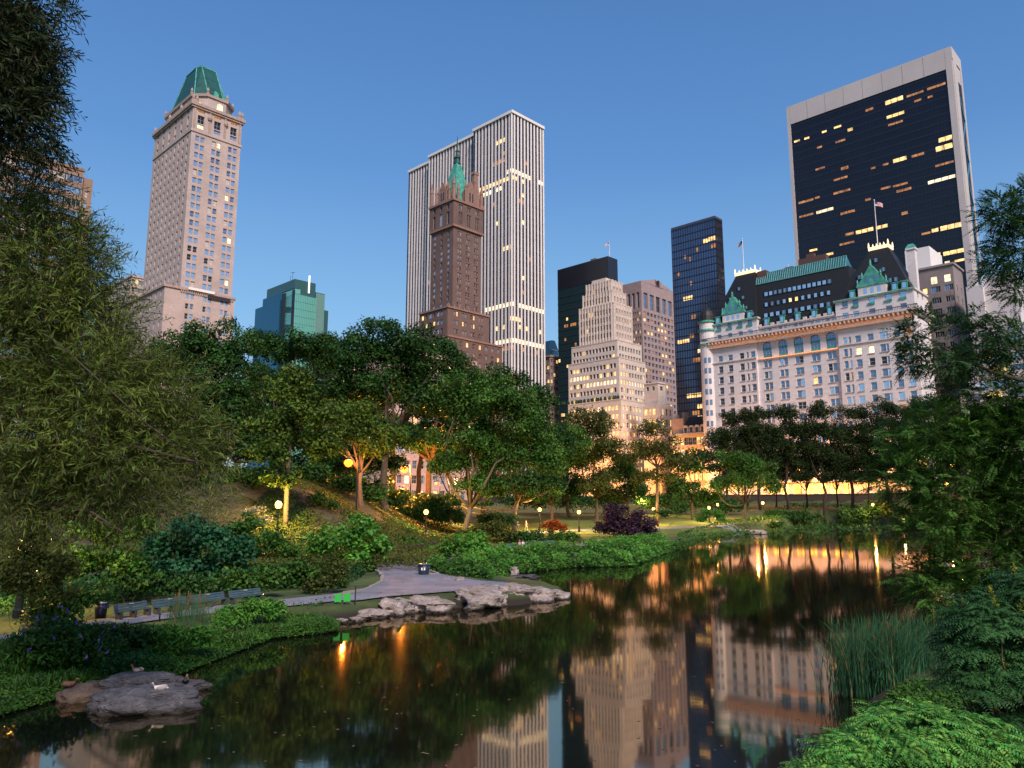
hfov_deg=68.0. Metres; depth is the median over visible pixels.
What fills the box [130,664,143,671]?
duck
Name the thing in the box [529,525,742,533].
path
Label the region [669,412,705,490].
shop building
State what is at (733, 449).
tree
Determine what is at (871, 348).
window
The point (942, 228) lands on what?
lit window
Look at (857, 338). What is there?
window
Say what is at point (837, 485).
tree
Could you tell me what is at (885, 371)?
window
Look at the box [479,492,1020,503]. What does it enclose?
park wall
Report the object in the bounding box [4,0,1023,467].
sky
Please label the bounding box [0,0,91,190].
willow tree
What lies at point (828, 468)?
tree
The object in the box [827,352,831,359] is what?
window
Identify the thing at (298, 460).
tree
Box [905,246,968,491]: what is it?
apartment building
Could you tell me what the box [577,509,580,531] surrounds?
park lamp
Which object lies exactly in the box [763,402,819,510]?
tree
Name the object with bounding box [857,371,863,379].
window
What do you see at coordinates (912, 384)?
window
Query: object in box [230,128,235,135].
window
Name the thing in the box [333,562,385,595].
kerb
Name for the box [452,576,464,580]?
boulder
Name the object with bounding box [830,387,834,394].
window
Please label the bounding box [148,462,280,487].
shrub
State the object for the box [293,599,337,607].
shrub
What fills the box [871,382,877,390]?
window
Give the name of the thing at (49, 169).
window
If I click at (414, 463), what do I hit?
window
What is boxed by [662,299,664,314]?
window
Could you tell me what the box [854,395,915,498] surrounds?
tree
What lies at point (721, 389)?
window
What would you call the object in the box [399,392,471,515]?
tree
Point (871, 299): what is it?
window
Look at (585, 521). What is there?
lawn
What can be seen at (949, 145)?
lit window
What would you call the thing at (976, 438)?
tree
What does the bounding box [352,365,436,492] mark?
tree
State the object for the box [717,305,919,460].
smaller windows
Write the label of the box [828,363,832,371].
window
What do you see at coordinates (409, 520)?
ground cover
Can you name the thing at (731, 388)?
window
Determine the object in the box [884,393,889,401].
window
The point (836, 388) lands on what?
window
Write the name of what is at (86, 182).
apartment block
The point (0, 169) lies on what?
smaller windows
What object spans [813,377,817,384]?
window
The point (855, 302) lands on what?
window
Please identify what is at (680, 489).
tree
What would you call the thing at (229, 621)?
shrub
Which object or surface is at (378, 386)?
tree
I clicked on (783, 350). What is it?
arched window
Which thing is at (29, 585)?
shrub
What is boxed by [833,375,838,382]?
window
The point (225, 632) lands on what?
bank grass
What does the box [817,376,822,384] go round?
window
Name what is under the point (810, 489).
shop window
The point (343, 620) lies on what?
boulder
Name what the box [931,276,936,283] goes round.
window
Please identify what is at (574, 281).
office tower
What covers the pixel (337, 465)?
tree
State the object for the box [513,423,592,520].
tree
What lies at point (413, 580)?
path
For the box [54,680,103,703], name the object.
boulder
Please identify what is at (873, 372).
window
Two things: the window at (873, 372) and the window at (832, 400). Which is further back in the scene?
the window at (832, 400)
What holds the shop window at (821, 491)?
in the grand hotel
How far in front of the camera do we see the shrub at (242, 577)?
30.88 m
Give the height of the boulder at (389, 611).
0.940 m
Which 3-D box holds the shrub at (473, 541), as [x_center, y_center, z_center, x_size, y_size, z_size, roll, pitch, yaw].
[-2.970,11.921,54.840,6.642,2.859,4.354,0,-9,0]
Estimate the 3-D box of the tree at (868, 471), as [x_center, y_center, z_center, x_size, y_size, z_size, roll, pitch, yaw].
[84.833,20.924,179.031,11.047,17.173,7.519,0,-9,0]
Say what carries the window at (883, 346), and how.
in the grand hotel
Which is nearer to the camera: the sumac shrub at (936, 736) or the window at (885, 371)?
the sumac shrub at (936, 736)
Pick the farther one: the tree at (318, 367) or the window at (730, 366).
the window at (730, 366)
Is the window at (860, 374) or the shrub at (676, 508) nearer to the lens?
the shrub at (676, 508)
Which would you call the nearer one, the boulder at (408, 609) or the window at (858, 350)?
the boulder at (408, 609)
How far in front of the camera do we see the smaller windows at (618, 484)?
324.47 m
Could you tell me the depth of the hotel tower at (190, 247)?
276.10 m
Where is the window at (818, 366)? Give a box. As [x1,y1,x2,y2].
[817,365,820,372]
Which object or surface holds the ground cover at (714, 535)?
on the ground at (341, 609)
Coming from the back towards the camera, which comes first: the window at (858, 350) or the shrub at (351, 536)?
the window at (858, 350)
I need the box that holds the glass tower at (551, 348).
[545,340,557,355]
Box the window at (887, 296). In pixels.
[885,293,891,299]
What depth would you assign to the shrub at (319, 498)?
61.03 m
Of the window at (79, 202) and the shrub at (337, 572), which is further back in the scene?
the window at (79, 202)
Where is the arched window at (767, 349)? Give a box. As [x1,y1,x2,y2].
[763,341,771,357]
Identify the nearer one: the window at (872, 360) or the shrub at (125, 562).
the shrub at (125, 562)
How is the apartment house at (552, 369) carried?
on the ground at (341, 609)
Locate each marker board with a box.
[334,594,341,603]
[343,593,350,604]
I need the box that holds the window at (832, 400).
[830,399,834,406]
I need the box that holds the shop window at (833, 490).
[831,483,838,493]
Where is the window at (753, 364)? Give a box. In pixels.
[751,362,755,369]
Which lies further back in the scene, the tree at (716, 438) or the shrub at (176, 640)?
the tree at (716, 438)
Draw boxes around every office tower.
[405,110,545,496]
[557,243,617,480]
[563,278,645,495]
[623,279,676,418]
[786,46,982,343]
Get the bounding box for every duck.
[61,678,78,686]
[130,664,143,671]
[150,682,168,689]
[182,674,188,681]
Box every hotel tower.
[117,65,245,470]
[419,135,502,496]
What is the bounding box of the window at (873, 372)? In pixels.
[870,370,876,377]
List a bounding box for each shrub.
[0,520,89,628]
[3,604,132,669]
[14,582,121,624]
[36,506,159,590]
[96,568,216,603]
[101,622,169,646]
[132,512,264,595]
[142,621,220,655]
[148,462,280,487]
[201,623,233,648]
[208,608,246,631]
[210,563,290,597]
[210,594,289,628]
[222,511,303,560]
[241,505,272,533]
[258,556,351,588]
[266,458,396,501]
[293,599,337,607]
[297,552,353,593]
[300,511,393,567]
[305,490,340,510]
[322,467,501,521]
[359,558,378,571]
[391,494,521,529]
[394,534,427,546]
[403,526,418,531]
[425,529,510,557]
[452,518,519,540]
[493,491,630,512]
[506,529,550,542]
[539,519,567,531]
[546,529,581,540]
[590,501,660,537]
[630,491,750,514]
[652,502,690,525]
[692,508,727,526]
[761,508,825,525]
[767,520,784,528]
[779,694,1023,767]
[833,500,883,526]
[870,499,909,520]
[919,563,1023,767]
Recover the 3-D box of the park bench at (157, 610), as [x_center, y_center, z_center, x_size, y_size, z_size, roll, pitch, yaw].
[-11.930,7.729,26.601,0.350,0.460,1.406,-5,-10,27]
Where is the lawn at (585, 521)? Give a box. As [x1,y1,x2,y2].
[503,515,736,536]
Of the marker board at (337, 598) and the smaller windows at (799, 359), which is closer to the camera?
the marker board at (337, 598)
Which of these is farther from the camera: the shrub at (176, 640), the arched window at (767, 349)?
the arched window at (767, 349)
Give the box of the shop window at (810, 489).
[807,484,813,493]
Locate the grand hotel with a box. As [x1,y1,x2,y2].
[698,200,940,494]
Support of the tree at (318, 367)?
on the ground at (341, 609)
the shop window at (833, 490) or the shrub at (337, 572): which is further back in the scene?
the shop window at (833, 490)
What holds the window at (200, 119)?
in the hotel tower at (190, 247)
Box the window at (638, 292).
[637,292,638,307]
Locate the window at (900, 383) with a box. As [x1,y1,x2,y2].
[898,379,903,387]
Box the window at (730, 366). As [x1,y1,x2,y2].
[728,365,733,372]
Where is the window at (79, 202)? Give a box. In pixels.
[62,197,80,205]
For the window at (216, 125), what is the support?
in the hotel tower at (190, 247)
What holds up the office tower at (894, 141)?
on the ground at (341, 609)
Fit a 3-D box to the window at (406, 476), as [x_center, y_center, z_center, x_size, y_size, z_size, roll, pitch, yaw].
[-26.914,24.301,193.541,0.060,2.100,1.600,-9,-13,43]
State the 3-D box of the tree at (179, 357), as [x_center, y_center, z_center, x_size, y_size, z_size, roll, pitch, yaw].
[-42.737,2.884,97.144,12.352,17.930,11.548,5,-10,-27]
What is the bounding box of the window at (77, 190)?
[63,185,81,193]
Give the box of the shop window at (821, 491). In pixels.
[818,484,825,493]
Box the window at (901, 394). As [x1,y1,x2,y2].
[899,392,905,400]
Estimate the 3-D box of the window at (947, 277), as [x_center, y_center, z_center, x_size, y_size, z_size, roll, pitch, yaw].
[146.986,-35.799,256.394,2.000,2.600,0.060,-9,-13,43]
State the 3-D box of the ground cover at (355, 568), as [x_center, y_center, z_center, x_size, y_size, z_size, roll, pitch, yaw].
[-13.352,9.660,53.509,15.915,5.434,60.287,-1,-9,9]
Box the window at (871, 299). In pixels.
[868,297,874,302]
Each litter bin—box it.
[94,602,107,617]
[417,563,429,574]
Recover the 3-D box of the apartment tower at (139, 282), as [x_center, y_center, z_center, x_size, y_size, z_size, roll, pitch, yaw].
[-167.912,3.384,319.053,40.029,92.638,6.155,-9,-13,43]
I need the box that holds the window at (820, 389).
[819,388,822,395]
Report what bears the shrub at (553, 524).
on the ground at (341, 609)
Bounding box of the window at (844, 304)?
[841,301,847,307]
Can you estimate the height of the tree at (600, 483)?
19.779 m
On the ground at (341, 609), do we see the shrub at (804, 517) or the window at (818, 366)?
the shrub at (804, 517)
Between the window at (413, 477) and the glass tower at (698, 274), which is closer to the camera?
the window at (413, 477)
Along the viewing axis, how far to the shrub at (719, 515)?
109.97 m
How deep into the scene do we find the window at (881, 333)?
226.43 m
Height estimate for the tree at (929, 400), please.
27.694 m
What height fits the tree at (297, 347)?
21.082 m
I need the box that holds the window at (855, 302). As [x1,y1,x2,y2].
[852,299,858,305]
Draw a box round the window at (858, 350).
[856,347,861,355]
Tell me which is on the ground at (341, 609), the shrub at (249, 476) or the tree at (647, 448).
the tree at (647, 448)
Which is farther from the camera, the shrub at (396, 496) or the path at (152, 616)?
the shrub at (396, 496)
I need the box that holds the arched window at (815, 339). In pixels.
[810,334,820,350]
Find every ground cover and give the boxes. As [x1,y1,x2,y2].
[0,486,455,616]
[0,612,339,716]
[350,492,525,543]
[427,532,678,577]
[677,507,858,546]
[778,498,881,534]
[814,677,1019,766]
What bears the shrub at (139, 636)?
on the ground at (341, 609)
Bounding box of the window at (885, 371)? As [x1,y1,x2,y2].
[882,368,887,376]
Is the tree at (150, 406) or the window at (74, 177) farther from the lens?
the window at (74, 177)
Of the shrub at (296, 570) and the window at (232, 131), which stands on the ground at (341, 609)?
the shrub at (296, 570)
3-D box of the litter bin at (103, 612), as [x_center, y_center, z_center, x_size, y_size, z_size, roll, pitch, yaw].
[-13.771,7.547,25.459,0.456,0.550,0.456,0,-9,0]
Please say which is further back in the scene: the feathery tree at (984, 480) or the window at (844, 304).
the window at (844, 304)
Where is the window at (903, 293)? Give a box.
[899,291,906,296]
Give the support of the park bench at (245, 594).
on the path at (152, 616)
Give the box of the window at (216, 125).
[214,121,219,130]
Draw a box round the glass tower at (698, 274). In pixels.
[671,216,725,418]
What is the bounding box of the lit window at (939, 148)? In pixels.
[936,145,943,151]
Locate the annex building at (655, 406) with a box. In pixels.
[643,382,672,495]
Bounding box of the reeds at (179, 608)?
[160,589,222,625]
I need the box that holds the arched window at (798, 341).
[794,336,803,352]
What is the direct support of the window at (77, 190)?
in the apartment block
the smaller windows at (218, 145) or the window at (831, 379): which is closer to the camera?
the window at (831, 379)
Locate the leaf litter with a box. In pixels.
[8,568,504,632]
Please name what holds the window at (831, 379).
in the grand hotel
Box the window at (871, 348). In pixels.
[868,345,874,353]
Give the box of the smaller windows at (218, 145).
[131,118,235,378]
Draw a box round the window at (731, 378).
[729,376,733,382]
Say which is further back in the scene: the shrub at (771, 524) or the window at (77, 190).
the window at (77, 190)
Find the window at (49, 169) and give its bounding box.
[49,169,67,178]
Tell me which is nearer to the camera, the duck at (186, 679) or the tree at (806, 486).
the duck at (186, 679)
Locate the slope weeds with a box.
[0,451,458,567]
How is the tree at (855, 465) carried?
on the ground at (341, 609)
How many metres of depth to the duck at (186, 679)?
17.32 m
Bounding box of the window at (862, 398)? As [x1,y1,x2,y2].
[859,396,865,403]
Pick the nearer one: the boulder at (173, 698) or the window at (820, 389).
the boulder at (173, 698)
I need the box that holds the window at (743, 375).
[740,374,744,381]
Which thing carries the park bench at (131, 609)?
on the path at (152, 616)
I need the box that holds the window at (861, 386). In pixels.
[858,383,864,391]
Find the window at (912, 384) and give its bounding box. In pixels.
[909,378,916,386]
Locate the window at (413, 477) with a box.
[412,475,415,483]
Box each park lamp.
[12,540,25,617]
[275,497,281,530]
[424,507,427,532]
[538,506,540,530]
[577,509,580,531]
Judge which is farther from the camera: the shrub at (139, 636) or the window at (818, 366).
the window at (818, 366)
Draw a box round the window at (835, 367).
[833,363,837,370]
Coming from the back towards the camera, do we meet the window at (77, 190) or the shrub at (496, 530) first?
the window at (77, 190)
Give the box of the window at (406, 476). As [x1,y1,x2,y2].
[405,475,408,483]
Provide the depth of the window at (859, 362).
230.03 m
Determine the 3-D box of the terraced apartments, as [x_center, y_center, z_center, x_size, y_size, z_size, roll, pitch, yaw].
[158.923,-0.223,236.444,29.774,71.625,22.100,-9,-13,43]
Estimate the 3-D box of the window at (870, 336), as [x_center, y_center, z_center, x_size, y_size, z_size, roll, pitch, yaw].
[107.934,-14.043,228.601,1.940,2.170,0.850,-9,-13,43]
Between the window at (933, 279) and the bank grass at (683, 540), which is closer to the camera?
the bank grass at (683, 540)
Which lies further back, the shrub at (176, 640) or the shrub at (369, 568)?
the shrub at (369, 568)
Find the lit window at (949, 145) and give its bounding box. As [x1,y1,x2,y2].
[944,143,952,148]
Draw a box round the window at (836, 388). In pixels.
[835,386,838,394]
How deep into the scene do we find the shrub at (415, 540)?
60.76 m
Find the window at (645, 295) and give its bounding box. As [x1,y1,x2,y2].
[644,293,646,308]
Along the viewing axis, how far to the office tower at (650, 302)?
445.98 m
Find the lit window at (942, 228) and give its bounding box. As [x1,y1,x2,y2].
[940,225,946,230]
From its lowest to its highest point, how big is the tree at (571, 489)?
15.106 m
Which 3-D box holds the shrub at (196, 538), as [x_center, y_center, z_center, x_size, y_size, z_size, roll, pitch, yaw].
[-13.588,7.382,32.338,5.468,3.907,3.884,6,-11,-31]
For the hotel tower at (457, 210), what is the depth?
353.75 m
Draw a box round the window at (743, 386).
[741,385,745,392]
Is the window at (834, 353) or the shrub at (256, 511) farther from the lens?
the window at (834, 353)
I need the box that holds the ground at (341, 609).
[0,489,1023,725]
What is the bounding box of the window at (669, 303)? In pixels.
[668,301,670,315]
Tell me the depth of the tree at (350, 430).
73.41 m
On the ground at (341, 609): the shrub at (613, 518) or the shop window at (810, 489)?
the shrub at (613, 518)
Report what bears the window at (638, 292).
in the office tower at (650, 302)
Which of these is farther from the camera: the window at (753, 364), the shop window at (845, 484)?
the window at (753, 364)
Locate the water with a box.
[0,526,1019,767]
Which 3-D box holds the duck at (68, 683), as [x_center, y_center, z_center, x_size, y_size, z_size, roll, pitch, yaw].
[-9.778,6.611,16.825,0.372,0.187,0.168,4,-10,-23]
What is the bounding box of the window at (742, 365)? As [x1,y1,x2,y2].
[740,363,744,370]
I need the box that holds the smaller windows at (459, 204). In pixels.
[433,204,498,496]
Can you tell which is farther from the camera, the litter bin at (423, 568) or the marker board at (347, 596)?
the litter bin at (423, 568)
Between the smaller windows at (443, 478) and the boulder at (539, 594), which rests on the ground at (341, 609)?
the boulder at (539, 594)
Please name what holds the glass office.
on the ground at (341, 609)
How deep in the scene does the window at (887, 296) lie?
227.21 m
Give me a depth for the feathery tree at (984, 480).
20.97 m
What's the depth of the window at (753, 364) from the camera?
254.09 m
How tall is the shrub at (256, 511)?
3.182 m
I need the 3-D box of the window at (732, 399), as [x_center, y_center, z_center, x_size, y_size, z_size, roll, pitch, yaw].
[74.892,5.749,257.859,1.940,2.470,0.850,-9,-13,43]
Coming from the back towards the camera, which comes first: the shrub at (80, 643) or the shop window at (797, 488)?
the shop window at (797, 488)
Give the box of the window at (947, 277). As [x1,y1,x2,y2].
[944,274,950,281]
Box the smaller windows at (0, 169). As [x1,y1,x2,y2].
[0,169,56,450]
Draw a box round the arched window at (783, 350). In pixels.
[778,339,787,355]
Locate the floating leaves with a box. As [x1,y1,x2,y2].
[154,583,814,767]
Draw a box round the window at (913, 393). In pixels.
[911,391,916,398]
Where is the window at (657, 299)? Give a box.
[656,297,658,312]
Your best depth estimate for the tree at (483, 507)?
124.36 m
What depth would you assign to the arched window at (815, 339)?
241.12 m
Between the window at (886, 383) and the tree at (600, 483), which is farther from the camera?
the window at (886, 383)
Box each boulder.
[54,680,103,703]
[83,683,203,716]
[99,671,213,690]
[337,618,347,623]
[348,616,363,622]
[357,608,390,619]
[377,608,392,613]
[378,597,408,616]
[404,605,418,613]
[406,594,455,613]
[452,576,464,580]
[454,584,507,610]
[497,582,555,602]
[508,574,540,578]
[510,566,518,574]
[551,589,570,599]
[745,530,766,533]
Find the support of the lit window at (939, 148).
in the office tower at (894, 141)
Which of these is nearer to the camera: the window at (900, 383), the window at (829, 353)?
the window at (900, 383)
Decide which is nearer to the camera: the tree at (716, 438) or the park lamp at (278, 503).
the park lamp at (278, 503)
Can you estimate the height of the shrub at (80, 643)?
1.921 m
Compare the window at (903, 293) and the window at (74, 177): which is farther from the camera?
the window at (903, 293)
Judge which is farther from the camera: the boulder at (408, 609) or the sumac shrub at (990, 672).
the boulder at (408, 609)
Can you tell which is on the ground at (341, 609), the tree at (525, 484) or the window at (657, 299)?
the tree at (525, 484)
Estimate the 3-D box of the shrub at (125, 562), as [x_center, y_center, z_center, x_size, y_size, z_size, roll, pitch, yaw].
[-15.828,6.597,29.322,4.409,4.106,2.624,0,-9,0]
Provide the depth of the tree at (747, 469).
126.11 m
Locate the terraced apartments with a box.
[960,272,1023,488]
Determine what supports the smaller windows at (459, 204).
in the hotel tower at (457, 210)
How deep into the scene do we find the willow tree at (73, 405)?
14.44 m
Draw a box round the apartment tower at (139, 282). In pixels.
[85,274,143,444]
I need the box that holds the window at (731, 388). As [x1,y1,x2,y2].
[729,386,733,393]
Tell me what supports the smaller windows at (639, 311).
in the office tower at (650, 302)
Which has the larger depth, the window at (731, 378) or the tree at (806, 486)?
the window at (731, 378)
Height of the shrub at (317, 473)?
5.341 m
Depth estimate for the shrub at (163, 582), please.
28.43 m
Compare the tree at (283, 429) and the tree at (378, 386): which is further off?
the tree at (378, 386)
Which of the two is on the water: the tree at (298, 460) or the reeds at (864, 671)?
the reeds at (864, 671)
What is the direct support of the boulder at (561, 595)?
on the ground at (341, 609)
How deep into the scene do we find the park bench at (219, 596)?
28.12 m
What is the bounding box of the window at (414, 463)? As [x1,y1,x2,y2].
[412,461,416,468]
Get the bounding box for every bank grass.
[5,611,309,683]
[531,532,718,558]
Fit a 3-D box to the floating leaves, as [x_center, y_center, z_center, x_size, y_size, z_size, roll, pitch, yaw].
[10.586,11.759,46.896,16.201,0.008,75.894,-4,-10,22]
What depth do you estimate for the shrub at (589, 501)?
148.70 m
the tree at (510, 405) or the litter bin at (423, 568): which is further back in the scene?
the tree at (510, 405)
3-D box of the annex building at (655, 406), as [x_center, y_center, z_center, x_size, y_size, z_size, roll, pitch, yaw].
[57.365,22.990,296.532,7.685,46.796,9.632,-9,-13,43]
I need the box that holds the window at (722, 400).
[720,398,724,405]
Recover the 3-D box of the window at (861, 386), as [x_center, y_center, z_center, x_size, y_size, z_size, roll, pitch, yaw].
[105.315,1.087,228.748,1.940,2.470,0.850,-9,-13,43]
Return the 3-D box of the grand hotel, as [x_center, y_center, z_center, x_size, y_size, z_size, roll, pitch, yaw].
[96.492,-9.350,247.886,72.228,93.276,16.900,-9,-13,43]
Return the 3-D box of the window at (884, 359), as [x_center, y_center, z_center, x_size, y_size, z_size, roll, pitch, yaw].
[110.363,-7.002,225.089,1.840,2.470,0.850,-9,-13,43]
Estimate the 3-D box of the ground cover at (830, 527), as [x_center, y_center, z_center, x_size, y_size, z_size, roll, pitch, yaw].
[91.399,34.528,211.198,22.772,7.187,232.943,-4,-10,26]
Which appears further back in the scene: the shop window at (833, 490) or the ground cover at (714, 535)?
the shop window at (833, 490)
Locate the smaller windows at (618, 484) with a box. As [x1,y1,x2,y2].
[570,287,643,495]
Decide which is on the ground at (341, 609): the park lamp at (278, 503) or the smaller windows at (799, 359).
the park lamp at (278, 503)
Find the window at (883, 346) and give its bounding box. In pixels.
[880,344,886,352]
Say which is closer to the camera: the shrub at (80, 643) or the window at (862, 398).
the shrub at (80, 643)
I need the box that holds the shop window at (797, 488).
[794,484,800,493]
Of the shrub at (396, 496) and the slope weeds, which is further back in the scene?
the shrub at (396, 496)
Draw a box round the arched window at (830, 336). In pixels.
[826,331,835,348]
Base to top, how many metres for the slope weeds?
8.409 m
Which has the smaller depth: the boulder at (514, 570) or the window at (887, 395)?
the boulder at (514, 570)
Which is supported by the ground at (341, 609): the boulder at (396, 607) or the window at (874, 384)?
the boulder at (396, 607)
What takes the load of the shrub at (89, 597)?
on the ground at (341, 609)
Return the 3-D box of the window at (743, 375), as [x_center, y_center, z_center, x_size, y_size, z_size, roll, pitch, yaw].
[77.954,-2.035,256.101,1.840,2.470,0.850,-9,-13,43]
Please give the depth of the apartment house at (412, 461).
196.27 m
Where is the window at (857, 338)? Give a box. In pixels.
[855,335,860,342]
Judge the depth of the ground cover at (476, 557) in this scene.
54.96 m
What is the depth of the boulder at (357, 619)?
27.70 m
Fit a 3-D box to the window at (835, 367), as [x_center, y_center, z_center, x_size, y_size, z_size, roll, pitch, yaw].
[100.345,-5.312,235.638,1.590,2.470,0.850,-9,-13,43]
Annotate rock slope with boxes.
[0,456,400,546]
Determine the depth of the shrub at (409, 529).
70.57 m
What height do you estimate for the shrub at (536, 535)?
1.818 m
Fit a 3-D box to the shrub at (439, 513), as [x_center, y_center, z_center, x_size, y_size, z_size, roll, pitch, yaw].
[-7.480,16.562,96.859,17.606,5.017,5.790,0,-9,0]
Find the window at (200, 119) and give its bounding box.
[197,115,203,124]
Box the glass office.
[247,272,327,468]
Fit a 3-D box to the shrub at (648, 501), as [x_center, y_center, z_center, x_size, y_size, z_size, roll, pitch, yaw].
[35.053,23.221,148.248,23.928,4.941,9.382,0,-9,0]
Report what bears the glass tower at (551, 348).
on the ground at (341, 609)
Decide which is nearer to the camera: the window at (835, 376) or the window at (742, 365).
the window at (835, 376)
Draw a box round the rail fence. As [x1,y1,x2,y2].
[389,542,437,550]
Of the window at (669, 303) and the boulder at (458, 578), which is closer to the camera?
the boulder at (458, 578)
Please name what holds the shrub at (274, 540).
on the ground at (341, 609)
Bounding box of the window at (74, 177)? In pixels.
[64,173,82,183]
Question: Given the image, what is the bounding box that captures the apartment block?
[0,149,92,450]
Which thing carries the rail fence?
on the ground at (341, 609)
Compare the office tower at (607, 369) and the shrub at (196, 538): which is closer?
the shrub at (196, 538)
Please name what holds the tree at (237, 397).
on the ground at (341, 609)
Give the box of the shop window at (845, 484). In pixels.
[844,483,848,492]
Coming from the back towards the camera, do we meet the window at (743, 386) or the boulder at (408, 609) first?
the window at (743, 386)
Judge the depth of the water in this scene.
18.28 m
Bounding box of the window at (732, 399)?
[730,397,734,404]
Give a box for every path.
[0,593,343,638]
[341,554,507,599]
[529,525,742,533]
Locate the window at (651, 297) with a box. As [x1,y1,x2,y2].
[650,295,652,310]
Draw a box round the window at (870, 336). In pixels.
[868,334,873,340]
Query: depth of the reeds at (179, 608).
24.64 m
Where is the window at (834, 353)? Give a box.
[832,351,836,358]
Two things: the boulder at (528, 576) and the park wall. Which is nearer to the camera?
the boulder at (528, 576)
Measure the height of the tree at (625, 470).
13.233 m
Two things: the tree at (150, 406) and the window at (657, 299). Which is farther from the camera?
the window at (657, 299)
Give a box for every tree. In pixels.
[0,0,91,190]
[0,151,260,562]
[106,354,181,465]
[124,338,225,470]
[156,314,272,466]
[188,375,271,472]
[231,361,352,530]
[235,326,342,451]
[259,450,339,487]
[300,443,407,478]
[302,331,383,450]
[318,315,476,509]
[318,395,409,507]
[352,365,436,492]
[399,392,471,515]
[401,405,465,495]
[410,412,548,520]
[426,367,569,539]
[433,397,533,513]
[461,361,582,530]
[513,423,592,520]
[531,451,590,516]
[560,405,628,520]
[598,448,651,518]
[624,415,695,523]
[662,447,727,519]
[698,409,758,501]
[705,447,786,521]
[718,442,742,494]
[733,405,789,509]
[760,441,790,506]
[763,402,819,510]
[789,446,817,506]
[796,399,857,523]
[821,442,841,506]
[828,404,883,509]
[854,309,1023,636]
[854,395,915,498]
[854,439,883,503]
[879,173,1023,390]
[893,395,969,526]
[927,403,1023,494]
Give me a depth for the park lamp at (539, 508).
104.36 m
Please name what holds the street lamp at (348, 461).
on the ground at (341, 609)
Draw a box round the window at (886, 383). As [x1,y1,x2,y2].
[883,381,888,388]
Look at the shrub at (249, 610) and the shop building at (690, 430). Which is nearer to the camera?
the shrub at (249, 610)
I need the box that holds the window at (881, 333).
[880,332,884,338]
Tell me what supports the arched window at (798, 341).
in the grand hotel
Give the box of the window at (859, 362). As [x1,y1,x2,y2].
[856,359,862,367]
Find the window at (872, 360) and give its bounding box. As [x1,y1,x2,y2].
[869,358,875,365]
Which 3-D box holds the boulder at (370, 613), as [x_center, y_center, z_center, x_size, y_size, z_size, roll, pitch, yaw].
[-5.477,9.113,28.963,1.720,1.070,1.553,2,-9,-11]
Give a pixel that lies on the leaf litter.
(365, 587)
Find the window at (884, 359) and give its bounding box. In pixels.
[881,356,887,364]
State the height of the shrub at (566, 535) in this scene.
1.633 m
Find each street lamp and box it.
[344,455,358,510]
[400,463,410,503]
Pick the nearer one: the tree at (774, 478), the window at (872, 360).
the tree at (774, 478)
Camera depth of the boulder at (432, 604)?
30.30 m
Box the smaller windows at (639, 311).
[633,311,675,414]
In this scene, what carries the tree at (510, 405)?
on the ground at (341, 609)
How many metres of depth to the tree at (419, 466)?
123.11 m
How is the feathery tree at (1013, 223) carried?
on the ground at (341, 609)
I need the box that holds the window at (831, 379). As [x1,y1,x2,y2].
[829,375,833,382]
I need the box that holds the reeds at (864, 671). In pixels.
[799,608,954,699]
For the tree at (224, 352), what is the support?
on the ground at (341, 609)
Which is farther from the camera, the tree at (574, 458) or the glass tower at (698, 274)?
the glass tower at (698, 274)
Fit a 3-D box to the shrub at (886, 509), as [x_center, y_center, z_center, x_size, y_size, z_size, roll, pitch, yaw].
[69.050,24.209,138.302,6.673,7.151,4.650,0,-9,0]
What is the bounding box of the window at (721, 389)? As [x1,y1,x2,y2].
[719,388,724,394]
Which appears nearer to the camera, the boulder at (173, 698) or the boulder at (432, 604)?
the boulder at (173, 698)
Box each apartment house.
[322,351,476,499]
[545,355,558,429]
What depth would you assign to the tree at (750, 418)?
168.80 m
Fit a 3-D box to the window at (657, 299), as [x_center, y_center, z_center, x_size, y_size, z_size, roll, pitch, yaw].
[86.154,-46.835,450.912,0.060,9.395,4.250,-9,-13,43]
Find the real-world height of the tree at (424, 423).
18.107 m
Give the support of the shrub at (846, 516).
on the ground at (341, 609)
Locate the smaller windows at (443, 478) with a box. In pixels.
[326,363,470,498]
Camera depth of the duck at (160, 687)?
16.14 m
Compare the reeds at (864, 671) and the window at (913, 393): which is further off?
the window at (913, 393)
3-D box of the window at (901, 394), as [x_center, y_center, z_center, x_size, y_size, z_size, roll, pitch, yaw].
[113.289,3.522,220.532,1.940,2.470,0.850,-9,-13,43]
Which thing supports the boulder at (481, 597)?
on the ground at (341, 609)
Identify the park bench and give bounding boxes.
[113,600,150,618]
[151,596,189,613]
[190,591,228,608]
[228,587,263,603]
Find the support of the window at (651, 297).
in the office tower at (650, 302)
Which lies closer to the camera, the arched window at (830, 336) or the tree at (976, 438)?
the tree at (976, 438)
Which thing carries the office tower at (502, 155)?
on the ground at (341, 609)
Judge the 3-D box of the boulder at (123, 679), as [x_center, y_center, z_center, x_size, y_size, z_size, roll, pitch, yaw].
[-8.298,7.082,17.343,2.762,0.942,1.231,0,-9,-3]
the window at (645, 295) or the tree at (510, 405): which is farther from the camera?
the window at (645, 295)

